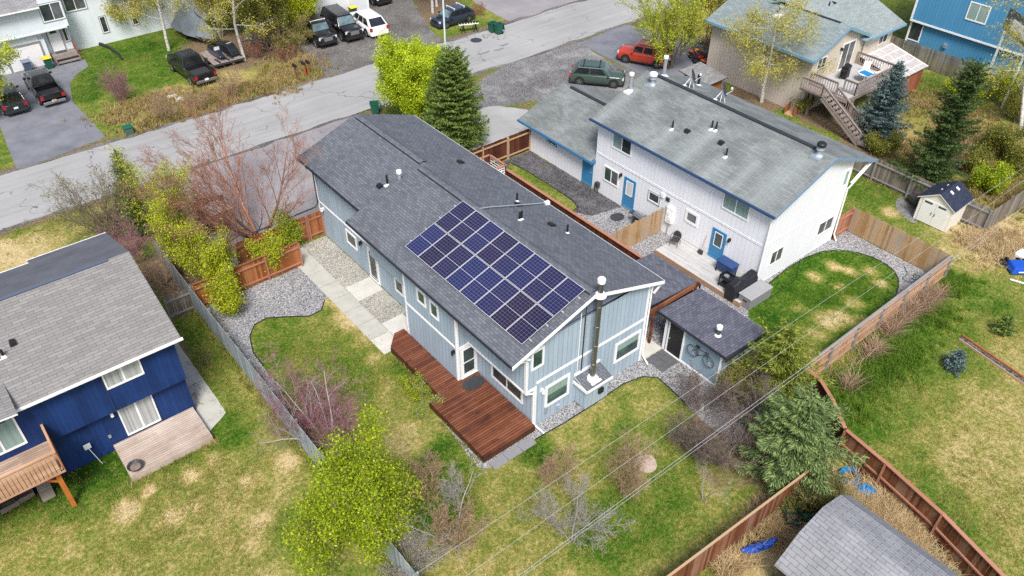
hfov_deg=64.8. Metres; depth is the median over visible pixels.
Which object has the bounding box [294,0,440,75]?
dirt lot
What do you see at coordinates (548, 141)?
window
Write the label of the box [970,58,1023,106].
leafy shrub
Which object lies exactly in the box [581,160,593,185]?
door
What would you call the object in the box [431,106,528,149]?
driveway
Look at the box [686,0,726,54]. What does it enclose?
willow tree
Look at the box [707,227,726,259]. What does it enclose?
door
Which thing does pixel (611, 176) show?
window
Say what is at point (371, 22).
minivan
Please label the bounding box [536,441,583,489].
bare tree
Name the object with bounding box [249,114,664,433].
grey house
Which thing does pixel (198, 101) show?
bare shrub
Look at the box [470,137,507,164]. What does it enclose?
yard fence
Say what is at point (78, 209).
bare shrub
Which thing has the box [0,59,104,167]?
driveway
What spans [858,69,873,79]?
deck table
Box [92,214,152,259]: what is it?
bare shrub
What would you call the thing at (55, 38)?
door
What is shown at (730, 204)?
window
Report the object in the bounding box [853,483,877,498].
blue tarp
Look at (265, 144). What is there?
road shoulder
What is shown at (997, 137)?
leafy shrub
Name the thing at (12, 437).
sliding door
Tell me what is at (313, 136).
driveway
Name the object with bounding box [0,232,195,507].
blue house
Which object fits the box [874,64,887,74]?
deck chair
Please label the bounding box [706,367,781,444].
bare shrub
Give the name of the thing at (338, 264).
gravel bed
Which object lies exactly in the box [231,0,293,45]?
deciduous tree
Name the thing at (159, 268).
bare shrub
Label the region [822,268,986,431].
bank grass
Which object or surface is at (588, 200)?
gravel bed
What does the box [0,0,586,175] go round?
road shoulder
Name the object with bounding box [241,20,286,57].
bare shrub
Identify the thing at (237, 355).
yard fence
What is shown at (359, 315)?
concrete slab
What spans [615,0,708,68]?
willow tree
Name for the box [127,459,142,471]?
fire bowl
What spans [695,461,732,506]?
bare tree
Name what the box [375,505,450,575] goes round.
bare shrub
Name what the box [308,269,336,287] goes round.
concrete slab
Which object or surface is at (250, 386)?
edge grass
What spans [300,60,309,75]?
mailbox
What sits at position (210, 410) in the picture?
path
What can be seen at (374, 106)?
rubbish bin
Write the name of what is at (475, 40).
manhole cover
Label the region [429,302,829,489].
gravel bed
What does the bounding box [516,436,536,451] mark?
paver
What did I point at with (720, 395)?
power line
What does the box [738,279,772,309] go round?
deck box
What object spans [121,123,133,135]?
utility cabinet
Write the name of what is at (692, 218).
window
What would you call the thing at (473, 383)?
door mat
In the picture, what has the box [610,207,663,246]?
yard fence
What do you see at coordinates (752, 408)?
power line
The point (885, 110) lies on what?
blue spruce
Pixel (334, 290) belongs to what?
concrete slab
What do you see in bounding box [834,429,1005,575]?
yard fence
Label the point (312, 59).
bare shrub
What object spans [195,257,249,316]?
leafy shrub
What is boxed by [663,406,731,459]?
bare shrub
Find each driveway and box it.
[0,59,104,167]
[154,115,350,267]
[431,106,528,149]
[473,0,577,20]
[578,25,726,91]
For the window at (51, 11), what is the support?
in the pale house at (38, 29)
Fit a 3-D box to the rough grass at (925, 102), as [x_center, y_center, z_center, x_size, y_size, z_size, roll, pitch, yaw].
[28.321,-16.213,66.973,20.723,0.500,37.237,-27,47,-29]
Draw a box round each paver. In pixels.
[488,454,508,469]
[502,445,522,460]
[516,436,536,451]
[646,355,658,362]
[651,358,664,367]
[654,349,666,357]
[657,363,669,371]
[660,353,672,361]
[665,357,678,366]
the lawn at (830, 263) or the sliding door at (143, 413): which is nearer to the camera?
the sliding door at (143, 413)
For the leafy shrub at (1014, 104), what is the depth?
62.55 m
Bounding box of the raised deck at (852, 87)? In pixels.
[799,51,895,150]
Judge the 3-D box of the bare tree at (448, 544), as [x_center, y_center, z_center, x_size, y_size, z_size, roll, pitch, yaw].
[-2.933,9.397,33.484,3.467,3.117,4.432,9,40,10]
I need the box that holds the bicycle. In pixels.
[687,344,713,367]
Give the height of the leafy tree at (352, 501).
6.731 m
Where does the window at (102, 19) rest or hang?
in the pale house at (38, 29)
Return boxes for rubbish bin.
[20,58,31,71]
[41,55,52,68]
[347,5,356,11]
[369,100,381,113]
[487,21,495,32]
[493,22,504,34]
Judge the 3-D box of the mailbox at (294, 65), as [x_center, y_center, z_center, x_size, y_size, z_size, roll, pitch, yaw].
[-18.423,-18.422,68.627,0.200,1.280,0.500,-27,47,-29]
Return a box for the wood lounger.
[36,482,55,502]
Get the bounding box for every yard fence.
[152,237,190,299]
[188,285,418,575]
[191,241,303,305]
[234,217,309,264]
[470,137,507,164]
[502,167,692,303]
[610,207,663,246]
[667,470,809,575]
[797,255,953,386]
[802,370,846,450]
[832,208,854,240]
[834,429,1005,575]
[844,144,992,228]
[848,206,953,275]
[890,35,969,78]
[969,71,1020,96]
[984,191,1023,230]
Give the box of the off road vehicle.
[299,11,337,47]
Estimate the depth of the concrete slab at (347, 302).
46.16 m
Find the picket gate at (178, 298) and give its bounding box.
[163,289,195,320]
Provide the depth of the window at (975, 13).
68.28 m
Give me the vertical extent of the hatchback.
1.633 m
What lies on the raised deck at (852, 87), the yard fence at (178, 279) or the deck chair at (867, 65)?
the deck chair at (867, 65)
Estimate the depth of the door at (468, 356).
40.62 m
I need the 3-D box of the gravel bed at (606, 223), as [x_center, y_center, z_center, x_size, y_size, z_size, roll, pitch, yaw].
[13.780,-2.672,50.707,14.278,0.001,20.072,-27,47,-29]
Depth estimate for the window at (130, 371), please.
35.61 m
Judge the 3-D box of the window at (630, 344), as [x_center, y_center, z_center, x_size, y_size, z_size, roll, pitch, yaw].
[5.884,2.991,41.113,1.830,1.360,0.055,-27,47,-29]
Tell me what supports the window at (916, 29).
in the tall blue house at (959, 29)
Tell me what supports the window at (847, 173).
in the white house at (748, 186)
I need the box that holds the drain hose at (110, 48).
[98,42,123,59]
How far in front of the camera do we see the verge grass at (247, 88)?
65.84 m
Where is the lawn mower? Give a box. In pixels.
[999,257,1023,273]
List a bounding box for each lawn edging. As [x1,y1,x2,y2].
[249,300,324,365]
[510,162,577,210]
[535,376,685,439]
[768,249,898,295]
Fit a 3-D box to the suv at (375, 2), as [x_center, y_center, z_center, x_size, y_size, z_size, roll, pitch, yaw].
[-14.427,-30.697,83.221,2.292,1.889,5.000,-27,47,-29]
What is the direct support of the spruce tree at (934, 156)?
on the ground at (638, 402)
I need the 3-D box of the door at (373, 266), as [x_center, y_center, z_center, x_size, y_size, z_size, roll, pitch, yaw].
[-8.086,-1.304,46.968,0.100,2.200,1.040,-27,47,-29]
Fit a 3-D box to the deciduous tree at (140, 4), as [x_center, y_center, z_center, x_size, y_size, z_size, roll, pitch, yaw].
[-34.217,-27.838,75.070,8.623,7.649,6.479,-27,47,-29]
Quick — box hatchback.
[430,2,475,28]
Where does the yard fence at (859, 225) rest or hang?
on the ground at (638, 402)
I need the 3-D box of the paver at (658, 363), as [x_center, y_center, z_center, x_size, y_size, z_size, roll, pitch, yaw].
[7.698,3.971,42.529,0.620,0.070,0.385,-27,47,-29]
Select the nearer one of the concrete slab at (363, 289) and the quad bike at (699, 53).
the concrete slab at (363, 289)
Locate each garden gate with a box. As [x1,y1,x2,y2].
[306,210,325,240]
[508,129,530,159]
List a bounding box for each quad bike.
[688,47,707,62]
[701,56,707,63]
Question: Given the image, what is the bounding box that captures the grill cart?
[718,270,736,286]
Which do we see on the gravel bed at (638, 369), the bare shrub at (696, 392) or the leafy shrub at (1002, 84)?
the bare shrub at (696, 392)
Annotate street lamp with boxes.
[442,0,445,48]
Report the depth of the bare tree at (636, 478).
34.84 m
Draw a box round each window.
[37,0,66,23]
[61,0,87,12]
[61,28,69,41]
[98,15,109,33]
[101,360,144,389]
[128,7,139,25]
[345,228,357,250]
[394,277,403,296]
[416,287,425,308]
[429,299,438,321]
[491,365,522,403]
[531,346,544,371]
[544,373,569,406]
[547,139,556,147]
[603,165,618,187]
[612,133,631,156]
[613,329,641,363]
[647,189,660,205]
[684,208,698,227]
[721,193,750,221]
[768,246,783,265]
[816,56,827,70]
[816,215,834,236]
[841,168,851,187]
[877,34,888,45]
[907,22,923,41]
[965,1,991,24]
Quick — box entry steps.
[50,38,81,65]
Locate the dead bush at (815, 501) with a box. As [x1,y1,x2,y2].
[774,467,856,517]
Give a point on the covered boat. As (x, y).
(183, 22)
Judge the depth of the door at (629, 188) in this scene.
52.90 m
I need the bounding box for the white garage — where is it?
[280,0,368,30]
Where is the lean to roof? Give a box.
[636,253,700,342]
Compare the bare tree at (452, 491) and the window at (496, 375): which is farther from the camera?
the window at (496, 375)
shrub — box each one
[21,155,146,245]
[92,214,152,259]
[94,66,132,101]
[104,142,197,239]
[131,237,185,287]
[144,189,209,277]
[146,87,177,118]
[169,217,239,291]
[179,88,210,107]
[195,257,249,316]
[215,61,240,96]
[240,37,265,57]
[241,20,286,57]
[242,228,289,273]
[250,348,367,434]
[269,40,297,60]
[269,206,305,245]
[281,386,367,455]
[296,42,327,71]
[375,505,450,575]
[398,368,431,403]
[398,448,448,505]
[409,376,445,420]
[420,491,495,557]
[471,0,485,15]
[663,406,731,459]
[666,360,743,415]
[681,396,757,475]
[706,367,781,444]
[712,345,771,406]
[731,416,777,468]
[787,95,818,114]
[862,127,905,158]
[942,76,988,101]
[950,138,995,172]
[967,156,1017,193]
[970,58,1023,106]
[979,122,1023,157]
[1002,137,1023,175]
[1004,76,1023,123]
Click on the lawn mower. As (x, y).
(1016, 266)
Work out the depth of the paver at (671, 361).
42.59 m
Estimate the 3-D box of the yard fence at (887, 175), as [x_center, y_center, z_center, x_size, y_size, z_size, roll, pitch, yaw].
[26.898,-6.891,54.585,0.150,1.770,10.790,-27,47,-29]
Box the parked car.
[0,83,28,115]
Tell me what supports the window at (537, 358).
in the grey house at (388, 187)
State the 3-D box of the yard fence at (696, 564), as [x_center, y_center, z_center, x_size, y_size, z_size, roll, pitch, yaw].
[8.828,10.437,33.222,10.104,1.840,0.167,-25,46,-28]
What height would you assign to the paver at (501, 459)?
0.070 m
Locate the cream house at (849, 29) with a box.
[705,0,906,113]
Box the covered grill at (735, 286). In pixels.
[724,269,757,302]
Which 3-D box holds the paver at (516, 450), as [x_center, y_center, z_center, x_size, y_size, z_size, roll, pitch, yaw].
[0.030,7.736,37.866,0.820,0.070,0.530,-27,47,-29]
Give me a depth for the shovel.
49.30 m
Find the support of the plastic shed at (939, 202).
on the ground at (638, 402)
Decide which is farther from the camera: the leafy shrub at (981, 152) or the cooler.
the leafy shrub at (981, 152)
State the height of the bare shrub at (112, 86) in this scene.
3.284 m
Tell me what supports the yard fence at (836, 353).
on the ground at (638, 402)
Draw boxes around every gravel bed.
[206,242,326,410]
[300,236,407,335]
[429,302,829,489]
[493,151,620,215]
[577,206,926,371]
[896,196,917,222]
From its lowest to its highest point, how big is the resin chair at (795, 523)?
0.920 m
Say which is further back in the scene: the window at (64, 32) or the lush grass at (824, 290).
the window at (64, 32)
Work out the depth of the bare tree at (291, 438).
37.43 m
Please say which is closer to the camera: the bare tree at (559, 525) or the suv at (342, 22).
the bare tree at (559, 525)
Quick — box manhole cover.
[470,38,481,42]
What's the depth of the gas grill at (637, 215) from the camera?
51.61 m
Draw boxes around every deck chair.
[862,60,871,76]
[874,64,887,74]
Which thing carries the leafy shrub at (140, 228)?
on the ground at (638, 402)
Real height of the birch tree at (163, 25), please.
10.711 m
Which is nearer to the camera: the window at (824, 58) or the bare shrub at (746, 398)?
the bare shrub at (746, 398)
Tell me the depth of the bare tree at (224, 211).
46.93 m
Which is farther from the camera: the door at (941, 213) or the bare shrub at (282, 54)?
the bare shrub at (282, 54)
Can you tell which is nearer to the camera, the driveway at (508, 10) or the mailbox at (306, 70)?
the mailbox at (306, 70)
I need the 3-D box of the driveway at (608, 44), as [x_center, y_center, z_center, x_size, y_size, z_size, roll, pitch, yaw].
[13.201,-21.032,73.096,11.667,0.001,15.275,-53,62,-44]
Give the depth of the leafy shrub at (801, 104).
63.71 m
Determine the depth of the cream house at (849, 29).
65.47 m
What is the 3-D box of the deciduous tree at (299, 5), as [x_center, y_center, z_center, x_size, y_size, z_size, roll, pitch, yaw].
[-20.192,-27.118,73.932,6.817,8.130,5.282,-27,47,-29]
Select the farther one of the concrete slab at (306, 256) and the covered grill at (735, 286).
the concrete slab at (306, 256)
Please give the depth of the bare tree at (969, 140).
57.14 m
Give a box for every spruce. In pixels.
[851,60,913,145]
[942,347,968,378]
[991,313,1017,337]
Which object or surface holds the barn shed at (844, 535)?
on the ground at (638, 402)
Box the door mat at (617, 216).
[610,213,623,220]
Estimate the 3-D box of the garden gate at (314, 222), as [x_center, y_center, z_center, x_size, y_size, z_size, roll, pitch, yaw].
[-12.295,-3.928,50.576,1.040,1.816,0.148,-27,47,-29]
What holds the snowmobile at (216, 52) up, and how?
on the flat trailer at (209, 57)
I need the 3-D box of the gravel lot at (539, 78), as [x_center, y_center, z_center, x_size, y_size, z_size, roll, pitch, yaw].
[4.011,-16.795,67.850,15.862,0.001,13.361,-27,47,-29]
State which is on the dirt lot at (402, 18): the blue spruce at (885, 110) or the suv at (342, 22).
the suv at (342, 22)
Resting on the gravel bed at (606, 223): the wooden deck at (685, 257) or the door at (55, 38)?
the wooden deck at (685, 257)
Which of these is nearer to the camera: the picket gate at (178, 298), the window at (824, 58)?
the picket gate at (178, 298)
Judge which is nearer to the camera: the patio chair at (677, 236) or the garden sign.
the garden sign
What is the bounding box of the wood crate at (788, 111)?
[784,101,798,116]
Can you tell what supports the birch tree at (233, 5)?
on the ground at (638, 402)
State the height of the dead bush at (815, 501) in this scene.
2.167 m
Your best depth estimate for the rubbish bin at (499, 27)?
76.35 m
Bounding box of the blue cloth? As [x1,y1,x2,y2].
[859,70,873,75]
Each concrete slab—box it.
[289,247,312,261]
[299,258,323,275]
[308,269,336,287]
[320,281,348,300]
[332,293,360,312]
[344,305,374,325]
[346,277,382,300]
[357,318,387,339]
[371,331,392,353]
[382,314,407,334]
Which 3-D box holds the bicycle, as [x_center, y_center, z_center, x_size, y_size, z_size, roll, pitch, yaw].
[9.560,3.405,41.025,0.144,0.913,1.783,-26,46,-28]
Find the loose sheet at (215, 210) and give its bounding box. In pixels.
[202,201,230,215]
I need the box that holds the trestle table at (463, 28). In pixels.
[459,22,478,33]
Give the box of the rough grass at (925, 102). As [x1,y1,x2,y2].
[675,24,1023,221]
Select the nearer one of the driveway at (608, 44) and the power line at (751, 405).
the power line at (751, 405)
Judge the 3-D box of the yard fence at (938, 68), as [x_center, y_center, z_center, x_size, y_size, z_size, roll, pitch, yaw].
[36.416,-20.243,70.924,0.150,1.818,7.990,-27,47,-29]
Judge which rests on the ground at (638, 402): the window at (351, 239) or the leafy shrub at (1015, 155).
the leafy shrub at (1015, 155)
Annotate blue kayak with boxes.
[741,537,777,552]
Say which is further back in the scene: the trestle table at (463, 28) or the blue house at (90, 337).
the trestle table at (463, 28)
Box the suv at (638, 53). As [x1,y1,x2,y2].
[616,39,671,68]
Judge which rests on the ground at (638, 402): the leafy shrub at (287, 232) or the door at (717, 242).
the leafy shrub at (287, 232)
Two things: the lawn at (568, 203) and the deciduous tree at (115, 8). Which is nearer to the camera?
the lawn at (568, 203)
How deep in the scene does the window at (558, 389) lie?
38.83 m
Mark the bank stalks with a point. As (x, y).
(928, 295)
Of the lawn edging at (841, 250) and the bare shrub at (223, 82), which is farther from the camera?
the bare shrub at (223, 82)
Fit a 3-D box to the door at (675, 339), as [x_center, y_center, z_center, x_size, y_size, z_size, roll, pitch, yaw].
[8.541,2.770,42.283,0.100,2.170,1.100,-27,47,-29]
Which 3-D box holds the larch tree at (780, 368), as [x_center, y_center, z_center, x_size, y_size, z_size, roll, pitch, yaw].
[13.088,3.473,39.453,5.567,4.762,5.003,-27,47,-29]
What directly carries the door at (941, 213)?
in the plastic shed at (939, 202)
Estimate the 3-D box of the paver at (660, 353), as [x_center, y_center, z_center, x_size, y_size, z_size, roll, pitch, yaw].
[7.943,3.520,43.081,0.620,0.070,0.385,-27,47,-29]
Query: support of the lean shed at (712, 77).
on the ground at (638, 402)
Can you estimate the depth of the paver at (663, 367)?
42.24 m
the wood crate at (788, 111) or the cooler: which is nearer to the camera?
the cooler
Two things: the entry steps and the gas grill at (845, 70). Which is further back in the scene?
the entry steps
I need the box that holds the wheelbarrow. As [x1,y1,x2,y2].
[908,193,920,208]
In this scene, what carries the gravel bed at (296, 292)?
on the ground at (638, 402)
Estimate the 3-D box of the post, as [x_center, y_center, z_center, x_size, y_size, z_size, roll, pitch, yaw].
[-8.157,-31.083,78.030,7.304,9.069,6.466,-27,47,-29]
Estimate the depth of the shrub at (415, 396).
40.42 m
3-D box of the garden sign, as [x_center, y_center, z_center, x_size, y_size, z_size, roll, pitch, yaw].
[-19.142,7.570,36.894,0.474,1.304,0.184,-3,40,-5]
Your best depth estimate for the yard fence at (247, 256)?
48.67 m
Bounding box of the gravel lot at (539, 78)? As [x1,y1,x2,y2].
[473,42,640,107]
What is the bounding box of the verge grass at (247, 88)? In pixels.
[62,48,337,138]
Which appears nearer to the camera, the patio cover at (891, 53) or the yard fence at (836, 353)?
the yard fence at (836, 353)
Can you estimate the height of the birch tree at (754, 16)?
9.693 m
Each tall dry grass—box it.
[695,464,972,575]
[945,214,1023,283]
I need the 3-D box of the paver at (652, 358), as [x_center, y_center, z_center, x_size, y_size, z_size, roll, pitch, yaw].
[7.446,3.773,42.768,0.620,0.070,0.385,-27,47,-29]
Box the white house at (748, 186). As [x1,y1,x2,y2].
[517,55,876,280]
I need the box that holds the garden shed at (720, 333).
[657,288,768,386]
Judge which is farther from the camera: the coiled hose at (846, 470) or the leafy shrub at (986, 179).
the leafy shrub at (986, 179)
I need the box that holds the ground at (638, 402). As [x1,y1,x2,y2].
[0,0,1023,575]
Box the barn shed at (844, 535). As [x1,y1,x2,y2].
[774,495,958,575]
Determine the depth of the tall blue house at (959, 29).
69.82 m
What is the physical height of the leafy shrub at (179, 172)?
7.412 m
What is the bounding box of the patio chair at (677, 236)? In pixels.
[669,230,681,245]
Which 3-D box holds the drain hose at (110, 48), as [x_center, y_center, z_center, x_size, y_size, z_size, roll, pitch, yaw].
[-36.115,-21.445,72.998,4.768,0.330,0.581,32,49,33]
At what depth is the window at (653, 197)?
51.20 m
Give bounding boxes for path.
[174,342,225,431]
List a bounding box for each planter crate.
[0,497,19,514]
[13,488,34,503]
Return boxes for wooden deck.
[113,407,213,481]
[390,329,534,462]
[654,239,741,307]
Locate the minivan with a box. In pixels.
[350,8,388,36]
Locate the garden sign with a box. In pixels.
[83,443,102,463]
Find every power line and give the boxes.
[413,168,1022,575]
[466,180,1023,575]
[518,207,1022,575]
[523,211,1022,575]
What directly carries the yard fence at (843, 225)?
on the gravel bed at (606, 223)
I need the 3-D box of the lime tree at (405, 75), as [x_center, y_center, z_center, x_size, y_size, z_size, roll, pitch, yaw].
[-7.265,-15.743,60.523,6.769,7.690,8.248,-27,47,-29]
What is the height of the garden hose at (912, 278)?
0.042 m
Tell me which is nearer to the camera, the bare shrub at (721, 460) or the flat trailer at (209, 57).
the bare shrub at (721, 460)
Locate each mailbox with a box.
[292,63,296,77]
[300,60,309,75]
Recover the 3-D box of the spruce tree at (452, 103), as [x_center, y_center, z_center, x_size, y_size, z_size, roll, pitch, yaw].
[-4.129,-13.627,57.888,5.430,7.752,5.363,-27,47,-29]
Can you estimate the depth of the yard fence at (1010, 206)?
52.35 m
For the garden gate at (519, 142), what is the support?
on the ground at (638, 402)
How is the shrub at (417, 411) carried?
on the ground at (638, 402)
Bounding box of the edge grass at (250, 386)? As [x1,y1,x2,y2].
[122,172,980,575]
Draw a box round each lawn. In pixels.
[507,163,576,210]
[748,251,897,363]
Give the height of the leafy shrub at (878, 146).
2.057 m
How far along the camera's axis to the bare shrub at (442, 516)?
33.18 m
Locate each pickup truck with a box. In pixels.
[22,68,66,105]
[166,48,216,85]
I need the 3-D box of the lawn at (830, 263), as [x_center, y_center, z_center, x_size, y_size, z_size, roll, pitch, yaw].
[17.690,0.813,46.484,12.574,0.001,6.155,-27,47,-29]
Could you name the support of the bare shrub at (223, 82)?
on the ground at (638, 402)
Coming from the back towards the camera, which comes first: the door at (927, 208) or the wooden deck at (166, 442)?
the door at (927, 208)
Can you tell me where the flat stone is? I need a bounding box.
[635,455,656,472]
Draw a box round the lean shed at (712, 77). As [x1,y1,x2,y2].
[679,62,727,89]
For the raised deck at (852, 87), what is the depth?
61.54 m
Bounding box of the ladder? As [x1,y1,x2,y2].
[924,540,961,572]
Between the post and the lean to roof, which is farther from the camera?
the post
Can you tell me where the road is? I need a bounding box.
[0,0,690,229]
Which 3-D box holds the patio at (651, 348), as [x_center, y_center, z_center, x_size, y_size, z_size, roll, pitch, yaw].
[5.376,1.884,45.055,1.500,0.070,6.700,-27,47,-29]
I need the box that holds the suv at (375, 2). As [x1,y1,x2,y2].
[369,0,391,5]
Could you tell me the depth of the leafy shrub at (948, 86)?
65.48 m
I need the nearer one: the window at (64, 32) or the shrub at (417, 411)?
the shrub at (417, 411)
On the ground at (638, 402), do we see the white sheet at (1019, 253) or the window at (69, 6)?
the white sheet at (1019, 253)
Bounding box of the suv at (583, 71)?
[569,58,625,88]
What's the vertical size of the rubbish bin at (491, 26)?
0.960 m
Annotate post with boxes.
[431,0,433,12]
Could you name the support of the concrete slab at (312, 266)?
on the gravel bed at (296, 292)
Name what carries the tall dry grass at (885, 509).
on the ground at (638, 402)
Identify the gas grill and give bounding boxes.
[629,210,646,222]
[839,63,852,78]
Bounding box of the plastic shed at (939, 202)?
[913,180,974,231]
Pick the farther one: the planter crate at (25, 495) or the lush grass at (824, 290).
the lush grass at (824, 290)
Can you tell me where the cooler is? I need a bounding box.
[715,255,739,274]
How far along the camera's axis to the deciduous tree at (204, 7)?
73.35 m
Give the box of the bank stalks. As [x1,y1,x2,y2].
[826,276,958,395]
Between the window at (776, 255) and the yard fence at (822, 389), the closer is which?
the yard fence at (822, 389)
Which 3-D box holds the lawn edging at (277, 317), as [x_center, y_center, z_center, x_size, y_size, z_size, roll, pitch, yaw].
[-12.869,2.069,44.638,2.599,0.057,5.798,18,42,20]
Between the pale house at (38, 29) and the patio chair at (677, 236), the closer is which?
the patio chair at (677, 236)
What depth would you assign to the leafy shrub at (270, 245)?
46.87 m
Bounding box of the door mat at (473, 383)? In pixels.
[462,376,483,389]
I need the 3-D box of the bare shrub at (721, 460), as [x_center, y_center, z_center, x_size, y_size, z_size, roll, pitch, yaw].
[9.352,6.756,36.675,4.119,3.308,3.925,-27,47,-29]
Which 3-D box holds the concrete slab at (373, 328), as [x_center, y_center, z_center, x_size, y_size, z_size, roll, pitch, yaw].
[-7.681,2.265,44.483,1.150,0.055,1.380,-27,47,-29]
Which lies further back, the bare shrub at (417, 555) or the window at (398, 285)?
the window at (398, 285)
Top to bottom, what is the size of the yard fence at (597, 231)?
1.840 m
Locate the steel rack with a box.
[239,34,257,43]
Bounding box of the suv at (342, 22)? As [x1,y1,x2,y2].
[320,3,363,41]
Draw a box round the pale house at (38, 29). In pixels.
[0,0,238,75]
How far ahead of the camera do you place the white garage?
79.57 m
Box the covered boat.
[170,3,219,44]
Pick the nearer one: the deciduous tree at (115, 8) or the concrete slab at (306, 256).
the concrete slab at (306, 256)
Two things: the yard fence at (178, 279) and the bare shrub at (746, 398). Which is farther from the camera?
the yard fence at (178, 279)
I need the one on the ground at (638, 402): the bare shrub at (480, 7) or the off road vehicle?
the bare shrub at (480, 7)
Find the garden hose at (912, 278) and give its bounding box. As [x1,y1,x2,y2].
[902,266,919,281]
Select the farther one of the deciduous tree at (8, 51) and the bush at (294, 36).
the bush at (294, 36)
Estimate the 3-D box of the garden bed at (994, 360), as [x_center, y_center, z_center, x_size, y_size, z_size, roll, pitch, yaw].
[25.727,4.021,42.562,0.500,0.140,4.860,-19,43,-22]
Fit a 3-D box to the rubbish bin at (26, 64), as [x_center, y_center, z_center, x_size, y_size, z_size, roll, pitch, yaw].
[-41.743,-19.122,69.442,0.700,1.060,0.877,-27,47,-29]
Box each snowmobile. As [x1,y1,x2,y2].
[207,45,229,62]
[216,40,240,57]
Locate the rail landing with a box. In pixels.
[480,154,506,174]
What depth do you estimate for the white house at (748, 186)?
49.11 m
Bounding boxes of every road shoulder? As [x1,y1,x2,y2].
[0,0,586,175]
[0,0,696,232]
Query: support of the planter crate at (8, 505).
on the ground at (638, 402)
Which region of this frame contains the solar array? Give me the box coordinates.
[405,201,584,344]
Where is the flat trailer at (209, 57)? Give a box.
[200,49,244,66]
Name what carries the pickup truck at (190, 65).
on the ground at (638, 402)
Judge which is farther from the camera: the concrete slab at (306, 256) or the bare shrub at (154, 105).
the bare shrub at (154, 105)
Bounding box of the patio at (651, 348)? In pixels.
[640,337,661,360]
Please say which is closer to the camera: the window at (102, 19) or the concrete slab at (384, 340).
the concrete slab at (384, 340)
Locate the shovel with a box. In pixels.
[697,236,706,254]
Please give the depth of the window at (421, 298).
40.44 m
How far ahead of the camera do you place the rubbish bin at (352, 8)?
79.28 m
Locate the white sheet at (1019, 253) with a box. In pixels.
[1014,249,1023,259]
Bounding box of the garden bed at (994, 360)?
[958,334,1023,385]
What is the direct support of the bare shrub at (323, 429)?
on the ground at (638, 402)
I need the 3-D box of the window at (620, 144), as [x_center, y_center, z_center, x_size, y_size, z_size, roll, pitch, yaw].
[7.022,-9.172,51.546,0.055,1.080,1.710,-27,47,-29]
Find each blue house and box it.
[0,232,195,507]
[903,0,1023,84]
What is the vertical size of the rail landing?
2.305 m
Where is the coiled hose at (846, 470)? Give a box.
[838,466,859,484]
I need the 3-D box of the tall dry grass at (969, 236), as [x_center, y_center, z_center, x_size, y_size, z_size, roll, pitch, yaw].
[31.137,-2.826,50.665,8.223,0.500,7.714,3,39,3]
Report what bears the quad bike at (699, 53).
on the driveway at (608, 44)
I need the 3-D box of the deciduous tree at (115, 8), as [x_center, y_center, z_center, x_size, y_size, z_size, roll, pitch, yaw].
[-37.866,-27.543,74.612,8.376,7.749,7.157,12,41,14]
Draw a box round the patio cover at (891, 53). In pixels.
[861,43,927,92]
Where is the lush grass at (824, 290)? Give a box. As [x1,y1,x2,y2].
[509,165,896,340]
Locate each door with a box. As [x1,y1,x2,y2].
[0,417,27,455]
[2,41,45,72]
[45,29,66,52]
[117,395,160,435]
[313,0,348,15]
[366,246,379,284]
[460,345,477,378]
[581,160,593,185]
[621,176,636,210]
[664,322,685,361]
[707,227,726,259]
[837,39,856,70]
[916,198,936,224]
[929,204,950,230]
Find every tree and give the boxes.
[0,34,28,100]
[100,0,132,26]
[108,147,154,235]
[112,0,176,22]
[113,0,190,50]
[113,80,324,255]
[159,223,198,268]
[188,0,238,37]
[194,0,275,60]
[208,0,241,29]
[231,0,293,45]
[249,358,347,456]
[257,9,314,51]
[270,0,325,31]
[273,401,426,575]
[369,28,461,118]
[389,456,483,563]
[420,43,489,150]
[437,461,465,514]
[516,470,636,552]
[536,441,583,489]
[602,422,663,501]
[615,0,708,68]
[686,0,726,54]
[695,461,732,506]
[718,0,840,102]
[731,316,834,410]
[734,380,869,512]
[891,57,992,192]
[948,137,986,173]
[979,0,1023,137]
[984,7,1023,108]

